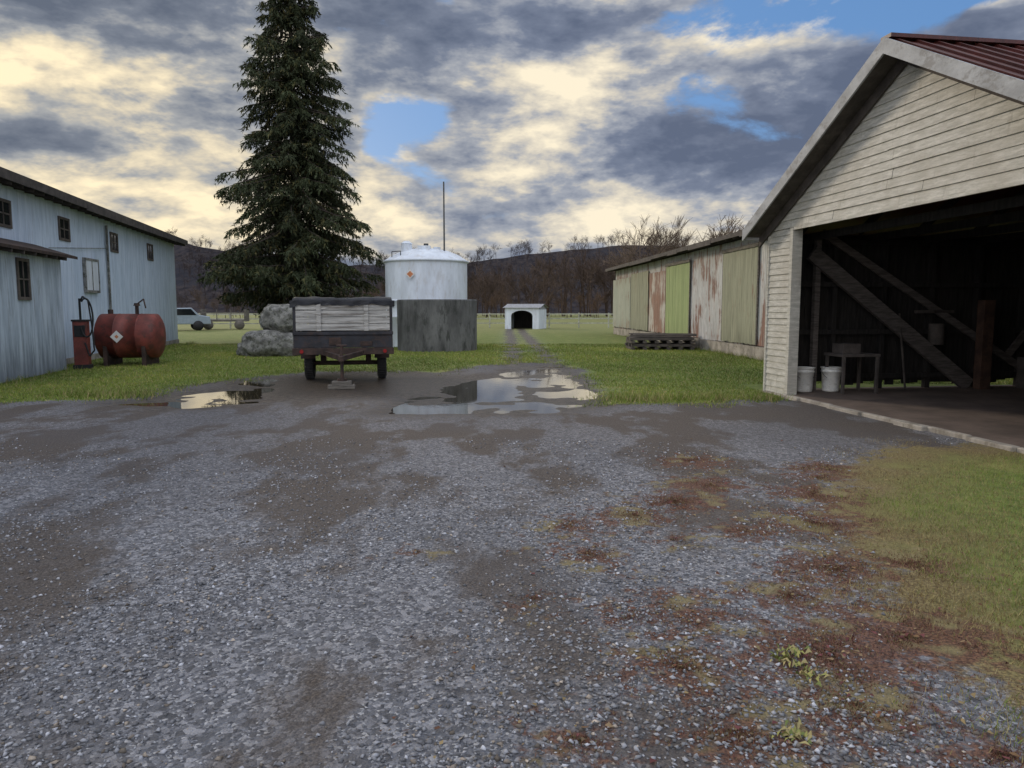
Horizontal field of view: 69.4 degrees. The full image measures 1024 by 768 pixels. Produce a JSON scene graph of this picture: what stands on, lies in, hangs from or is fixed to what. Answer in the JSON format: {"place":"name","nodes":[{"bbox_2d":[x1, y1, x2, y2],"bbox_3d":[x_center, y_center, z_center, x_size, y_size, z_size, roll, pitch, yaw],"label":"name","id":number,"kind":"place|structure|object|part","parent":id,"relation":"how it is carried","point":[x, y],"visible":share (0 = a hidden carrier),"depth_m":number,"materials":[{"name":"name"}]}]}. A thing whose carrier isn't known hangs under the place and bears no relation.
{"place":"outdoors","nodes":[
{"label":"outdoors","id":0,"kind":"place"},
{"bbox_2d":[174,244,670,312],"bbox_3d":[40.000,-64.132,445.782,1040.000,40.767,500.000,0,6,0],"label":"hill","id":1,"kind":"structure","parent":0,"point":[521,260],"depth_m":313.15,"materials":[{"name":"brown plant"}]},
{"bbox_2d":[164,228,717,312],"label":"hill trees","id":2,"kind":"object","parent":1,"relation":"on","point":[611,239],"visible":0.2,"depth_m":320.62,"materials":[{"name":"brown plant"}]},
{"bbox_2d":[0,313,1023,767],"bbox_3d":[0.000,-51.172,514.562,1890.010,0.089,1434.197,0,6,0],"label":"ground","id":3,"kind":"structure","parent":0,"point":[294,697],"depth_m":4.62,"materials":[{"name":"grey gravel"}]},
{"bbox_2d":[71,296,94,369],"bbox_3d":[-11.214,-1.346,19.406,0.561,1.915,0.380,-2,6,-15],"label":"fuel pump","id":4,"kind":"object","parent":3,"relation":"on","point":[82,333],"visible":0.99,"depth_m":19.32,"materials":[{"name":"red paint"}]},
{"bbox_2d":[66,339,178,363],"bbox_3d":[-12.945,-0.748,22.563,0.061,0.280,23.520,-1,6,-12],"label":"foundation","id":5,"kind":"object","parent":3,"relation":"on","point":[94,356],"visible":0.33,"depth_m":23.25,"materials":[{"name":"concrete"}]},
{"bbox_2d":[93,299,165,366],"bbox_3d":[-10.749,-1.470,20.854,1.760,1.867,1.262,-1,6,-8],"label":"fuel tank","id":6,"kind":"object","parent":3,"relation":"on","point":[118,338],"visible":0.98,"depth_m":20.40,"materials":[{"name":"red metal"}]},
{"bbox_2d":[177,308,210,330],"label":"parked car","id":7,"kind":"object","parent":3,"relation":"on","point":[194,319],"visible":0.5,"depth_m":52.54,"materials":[{"name":"silver metal"}]},
{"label":"windows","id":8,"kind":"part","parent":7,"relation":"part of","materials":[{"name":"black glass"}]},
{"bbox_2d":[120,379,278,408],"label":"puddle","id":9,"kind":"object","parent":3,"relation":"on","point":[200,400],"visible":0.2,"depth_m":13.51,"materials":[{"name":"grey liquid"}]},
{"bbox_2d":[200,309,248,329],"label":"hay wagon","id":10,"kind":"object","parent":3,"relation":"on","point":[239,324],"visible":0.86,"depth_m":55.19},
{"bbox_2d":[198,313,261,328],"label":"field fence","id":11,"kind":"object","parent":3,"relation":"on","point":[230,323],"visible":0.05,"depth_m":57.70,"materials":[{"name":"paint"}]},
{"bbox_2d":[236,304,299,356],"bbox_3d":[-7.788,-1.771,25.145,2.911,1.892,1.956,-3,7,-27],"label":"boulder pile","id":12,"kind":"object","parent":3,"relation":"on","point":[273,337],"visible":0.62,"depth_m":24.41,"materials":[{"name":"stone"}]},
{"bbox_2d":[195,0,384,316],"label":"spruce tree","id":13,"kind":"object","parent":3,"relation":"on","point":[304,247],"visible":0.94,"depth_m":32.14,"materials":[{"name":"green plant"}]},
{"bbox_2d":[289,296,394,389],"bbox_3d":[-3.707,-1.004,16.419,2.161,1.861,4.095,-1,6,-10],"label":"utility trailer","id":14,"kind":"object","parent":3,"relation":"on","point":[339,330],"visible":1,"depth_m":15.66,"materials":[{"name":"black metal"}]},
{"bbox_2d":[383,182,468,346],"bbox_3d":[-3.620,-4.942,31.259,3.580,6.850,3.580,0,6,0],"label":"white storage tank","id":15,"kind":"object","parent":3,"relation":"on","point":[425,271],"visible":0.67,"depth_m":29.91,"materials":[{"name":"metal"}]},
{"bbox_2d":[397,299,476,351],"bbox_3d":[-2.870,-2.223,28.422,3.040,2.020,3.040,0,6,0],"label":"concrete cistern","id":16,"kind":"object","parent":3,"relation":"on","point":[439,325],"visible":0.96,"depth_m":27.09,"materials":[{"name":"grey concrete"}]},
{"bbox_2d":[189,214,752,317],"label":"treeline","id":17,"kind":"object","parent":3,"relation":"on","point":[496,280],"visible":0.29,"depth_m":133.43,"materials":[{"name":"brown plant"}]},
{"bbox_2d":[389,367,600,413],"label":"puddle","id":18,"kind":"object","parent":3,"relation":"on","point":[469,395],"visible":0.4,"depth_m":13.81,"materials":[{"name":"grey liquid"}]},
{"bbox_2d":[0,334,1023,767],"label":"grass","id":19,"kind":"structure","parent":3,"relation":"on","point":[96,394],"depth_m":7.50,"materials":[{"name":"green plant"}]},
{"bbox_2d":[503,304,547,328],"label":"animal shelter","id":20,"kind":"object","parent":3,"relation":"on","point":[532,316],"visible":0.94,"depth_m":57.31,"materials":[{"name":"white paint"}]},
{"bbox_2d":[477,313,612,327],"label":"field fence","id":21,"kind":"object","parent":3,"relation":"on","point":[549,318],"visible":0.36,"depth_m":59.69,"materials":[{"name":"paint"}]},
{"bbox_2d":[625,333,696,349],"bbox_3d":[5.842,-1.672,28.853,2.737,0.595,1.550,0,6,1],"label":"timber stack","id":22,"kind":"object","parent":3,"relation":"on","point":[675,342],"visible":1,"depth_m":28.25,"materials":[{"name":"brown wood"}]},
{"bbox_2d":[605,230,767,359],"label":"long shed","id":23,"kind":"structure","parent":3,"relation":"on","point":[711,293],"depth_m":28.38,"materials":[{"name":"metal"}]},
{"bbox_2d":[613,277,630,328],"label":"sliding door","id":24,"kind":"structure","parent":23,"relation":"in","point":[621,287],"depth_m":43.37,"materials":[{"name":"beige metal"}]},
{"bbox_2d":[630,271,648,330],"bbox_3d":[6.696,-4.356,38.995,0.038,3.033,3.921,0,6,-3],"label":"sliding door","id":25,"kind":"structure","parent":23,"relation":"in","point":[639,281],"depth_m":38.80,"materials":[{"name":"beige metal"}]},
{"bbox_2d":[648,270,665,332],"bbox_3d":[6.921,-3.903,35.336,0.038,2.882,3.032,0,6,-3],"label":"sliding door","id":26,"kind":"structure","parent":23,"relation":"in","point":[657,280],"depth_m":35.19,"materials":[{"name":"metal"}]},
{"bbox_2d":[665,259,690,332],"bbox_3d":[7.085,-3.674,31.871,0.075,3.139,3.759,0,6,-3],"label":"sliding door","id":27,"kind":"structure","parent":23,"relation":"in","point":[677,298],"depth_m":31.70,"materials":[{"name":"green metal"}]},
{"bbox_2d":[721,242,759,344],"bbox_3d":[7.516,-2.951,24.591,0.075,3.190,3.343,0,6,-3],"label":"sliding door","id":28,"kind":"structure","parent":23,"relation":"in","point":[740,273],"depth_m":24.38,"materials":[{"name":"beige metal"}]},
{"bbox_2d":[379,437,1022,767],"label":"fallen leaves","id":29,"kind":"object","parent":3,"relation":"on","point":[736,727],"visible":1,"depth_m":3.49,"materials":[{"name":"brown plant"}]},
{"bbox_2d":[770,643,830,745],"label":"weeds","id":30,"kind":"object","parent":3,"relation":"on","point":[789,731],"visible":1,"depth_m":3.21,"materials":[{"name":"green plant"}]},
{"bbox_2d":[742,32,1023,453],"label":"garage","id":31,"kind":"structure","parent":3,"relation":"on","point":[886,221],"depth_m":13.07,"materials":[{"name":"white wood"}]},
{"bbox_2d":[797,366,814,391],"bbox_3d":[5.470,-0.089,13.863,0.395,0.454,0.380,0,6,0],"label":"plastic bucket","id":32,"kind":"object","parent":31,"relation":"on","point":[805,375],"visible":0.73,"depth_m":13.73,"materials":[{"name":"plastic"}]},
{"bbox_2d":[820,366,841,391],"bbox_3d":[6.000,-0.095,13.923,0.395,0.454,0.380,0,6,0],"label":"plastic bucket","id":33,"kind":"object","parent":31,"relation":"on","point":[831,376],"visible":0.9,"depth_m":13.79,"materials":[{"name":"plastic"}]},
{"bbox_3d":[-17.869,-2.766,21.321,9.998,4.550,23.500,-1,6,-12],"label":"building body","id":34,"kind":"object","parent":3,"relation":"on","visible":0},
{"bbox_2d":[0,238,77,382],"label":"lean to annex","id":35,"kind":"object","parent":34,"relation":"on","point":[32,337],"visible":0.91,"depth_m":17.06,"materials":[{"name":"metal"}]},
{"bbox_2d":[15,257,31,299],"bbox_3d":[-11.052,-2.373,16.750,0.034,0.940,0.640,-1,6,-12],"label":"annex window","id":36,"kind":"structure","parent":35,"relation":"in","point":[23,277],"depth_m":16.74,"materials":[{"name":"black glass"}]},
{"bbox_2d":[0,183,177,357],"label":"wall siding","id":37,"kind":"object","parent":34,"relation":"attached to","point":[136,276],"depth_m":23.75,"materials":[{"name":"wood"}]},
{"bbox_2d":[0,198,153,260],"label":"windows","id":38,"kind":"structure","parent":37,"relation":"attached to","point":[64,234],"depth_m":20.86,"materials":[{"name":"black glass"}]},
{"bbox_2d":[49,225,111,308],"bbox_3d":[-12.868,-2.933,22.210,0.102,4.100,4.839,-1,6,-12],"label":"shutter and conduit","id":39,"kind":"object","parent":37,"relation":"attached to","point":[91,276],"visible":0.91,"depth_m":23.11,"materials":[{"name":"white paint"}]},
{"bbox_2d":[0,167,187,245],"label":"roof","id":40,"kind":"structure","parent":34,"relation":"on","point":[17,181],"depth_m":20.91,"materials":[{"name":"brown wood"}]},
{"bbox_2d":[0,0,1023,265],"label":"sky","id":41,"kind":"structure","parent":0,"point":[554,122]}
]}

